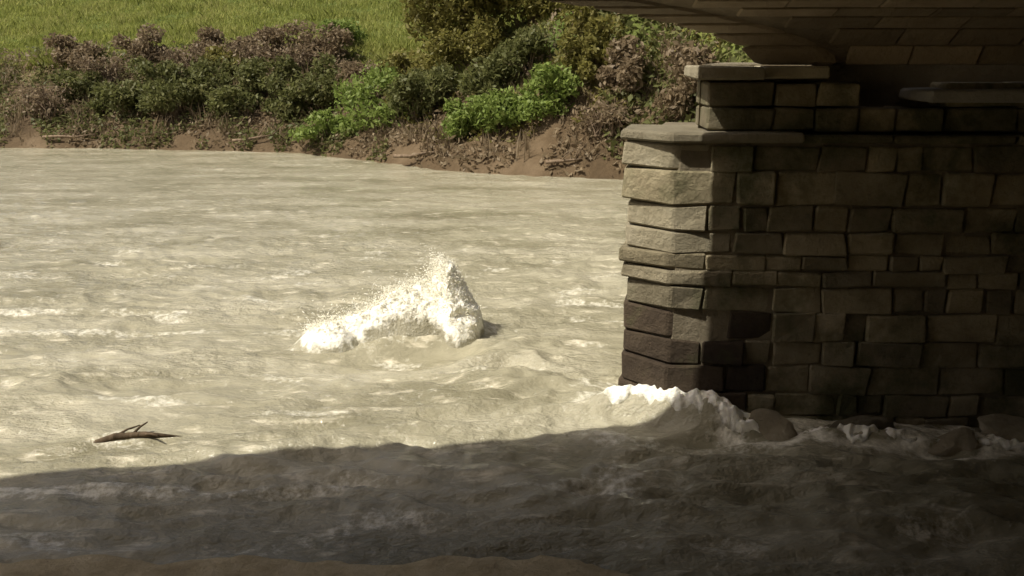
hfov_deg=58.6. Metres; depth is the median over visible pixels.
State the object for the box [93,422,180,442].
floating branch
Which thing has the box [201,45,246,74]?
shrub
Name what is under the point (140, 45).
shrub
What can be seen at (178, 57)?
bramble
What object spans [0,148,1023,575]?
river water
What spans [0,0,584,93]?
bank grass
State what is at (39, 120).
ivy ground cover
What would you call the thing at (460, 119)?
shrub
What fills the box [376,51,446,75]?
shrub
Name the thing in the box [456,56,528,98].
shrub
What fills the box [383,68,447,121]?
shrub
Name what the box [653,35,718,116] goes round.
shrub
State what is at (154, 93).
shrub
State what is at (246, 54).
bramble
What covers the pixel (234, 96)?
shrub
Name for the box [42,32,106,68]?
shrub
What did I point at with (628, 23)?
embankment weeds
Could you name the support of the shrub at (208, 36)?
on the ground at (532, 166)
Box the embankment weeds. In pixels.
[595,9,751,158]
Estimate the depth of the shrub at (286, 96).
25.09 m
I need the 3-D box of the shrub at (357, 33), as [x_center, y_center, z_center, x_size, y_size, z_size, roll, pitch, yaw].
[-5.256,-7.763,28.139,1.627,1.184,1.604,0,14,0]
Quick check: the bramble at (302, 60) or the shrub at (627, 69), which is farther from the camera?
the bramble at (302, 60)
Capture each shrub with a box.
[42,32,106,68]
[43,67,103,101]
[85,79,146,113]
[108,23,168,62]
[126,56,186,98]
[135,76,210,118]
[181,55,237,105]
[187,24,257,53]
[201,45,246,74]
[204,84,264,116]
[233,53,301,94]
[240,18,316,60]
[256,71,312,119]
[286,52,345,109]
[288,109,364,142]
[296,22,353,62]
[317,16,367,42]
[328,61,435,132]
[335,60,380,102]
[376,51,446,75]
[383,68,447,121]
[411,61,460,105]
[416,0,502,56]
[421,15,504,67]
[440,97,488,139]
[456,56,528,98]
[463,84,536,134]
[469,0,546,37]
[489,21,558,75]
[517,61,582,122]
[518,0,564,18]
[551,13,624,82]
[555,2,605,34]
[595,34,649,93]
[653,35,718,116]
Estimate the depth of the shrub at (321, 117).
23.50 m
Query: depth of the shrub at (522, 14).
24.22 m
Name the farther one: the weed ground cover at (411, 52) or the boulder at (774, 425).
the weed ground cover at (411, 52)
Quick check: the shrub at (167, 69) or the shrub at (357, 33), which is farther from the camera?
the shrub at (357, 33)
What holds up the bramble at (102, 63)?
on the ground at (532, 166)
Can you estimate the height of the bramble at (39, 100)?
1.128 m
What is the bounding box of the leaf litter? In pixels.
[0,8,729,177]
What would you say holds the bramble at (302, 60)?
on the ground at (532, 166)
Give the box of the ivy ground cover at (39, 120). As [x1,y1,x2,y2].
[0,42,405,161]
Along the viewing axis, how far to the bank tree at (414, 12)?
24.73 m
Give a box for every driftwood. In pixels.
[42,127,97,138]
[232,125,283,141]
[393,135,457,157]
[546,141,591,163]
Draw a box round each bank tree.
[399,0,516,43]
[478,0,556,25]
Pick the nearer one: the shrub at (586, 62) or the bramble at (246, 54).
the shrub at (586, 62)
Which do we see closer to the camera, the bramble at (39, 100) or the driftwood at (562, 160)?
the driftwood at (562, 160)
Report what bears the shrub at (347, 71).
on the ground at (532, 166)
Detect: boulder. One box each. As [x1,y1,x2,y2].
[749,408,797,440]
[830,415,895,429]
[928,427,978,455]
[977,414,1023,441]
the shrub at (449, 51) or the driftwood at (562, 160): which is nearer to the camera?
the driftwood at (562, 160)
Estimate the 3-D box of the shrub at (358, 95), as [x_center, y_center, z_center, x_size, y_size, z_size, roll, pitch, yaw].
[-3.205,-4.825,23.095,2.937,1.780,2.022,0,14,0]
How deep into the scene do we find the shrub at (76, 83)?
26.42 m
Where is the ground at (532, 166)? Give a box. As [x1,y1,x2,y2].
[0,0,752,575]
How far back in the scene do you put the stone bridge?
5.91 m
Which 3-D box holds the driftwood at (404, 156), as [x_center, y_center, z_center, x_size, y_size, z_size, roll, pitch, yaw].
[-1.962,-3.243,20.930,1.556,0.538,0.162,1,14,3]
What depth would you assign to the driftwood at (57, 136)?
25.11 m
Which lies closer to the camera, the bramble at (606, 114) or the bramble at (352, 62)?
the bramble at (606, 114)
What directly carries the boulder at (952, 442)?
in the river water
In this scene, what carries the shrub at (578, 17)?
on the ground at (532, 166)
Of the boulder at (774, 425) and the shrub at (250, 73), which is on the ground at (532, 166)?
the shrub at (250, 73)
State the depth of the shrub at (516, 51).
21.37 m
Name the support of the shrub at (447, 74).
on the ground at (532, 166)
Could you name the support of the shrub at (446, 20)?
on the ground at (532, 166)
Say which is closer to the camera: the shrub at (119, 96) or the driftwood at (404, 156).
the driftwood at (404, 156)
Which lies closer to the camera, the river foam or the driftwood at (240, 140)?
the river foam
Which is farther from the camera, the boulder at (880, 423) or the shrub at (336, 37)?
the shrub at (336, 37)
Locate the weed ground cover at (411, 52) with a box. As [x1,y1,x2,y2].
[383,7,724,144]
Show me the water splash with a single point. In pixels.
(442, 303)
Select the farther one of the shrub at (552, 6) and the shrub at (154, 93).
the shrub at (154, 93)
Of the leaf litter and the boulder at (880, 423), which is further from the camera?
the leaf litter
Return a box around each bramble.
[3,79,80,119]
[66,48,138,82]
[146,41,214,72]
[214,35,276,66]
[265,41,326,76]
[313,54,374,80]
[569,97,641,136]
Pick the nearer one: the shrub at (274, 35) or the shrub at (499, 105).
the shrub at (499, 105)
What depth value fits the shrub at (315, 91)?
24.83 m
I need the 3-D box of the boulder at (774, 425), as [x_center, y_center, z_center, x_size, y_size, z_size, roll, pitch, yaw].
[1.668,0.965,6.019,0.404,0.325,0.300,3,15,11]
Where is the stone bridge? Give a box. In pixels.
[549,0,1023,427]
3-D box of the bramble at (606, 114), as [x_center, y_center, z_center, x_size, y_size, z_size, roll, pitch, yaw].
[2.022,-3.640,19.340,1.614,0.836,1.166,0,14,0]
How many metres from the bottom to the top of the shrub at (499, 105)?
1.162 m
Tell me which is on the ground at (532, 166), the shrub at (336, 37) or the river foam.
the shrub at (336, 37)
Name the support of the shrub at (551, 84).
on the ground at (532, 166)
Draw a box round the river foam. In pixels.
[597,384,1023,451]
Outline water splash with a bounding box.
[289,243,484,353]
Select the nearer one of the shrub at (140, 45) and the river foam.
the river foam
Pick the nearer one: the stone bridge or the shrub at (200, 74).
the stone bridge
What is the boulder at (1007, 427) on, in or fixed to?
in the river water

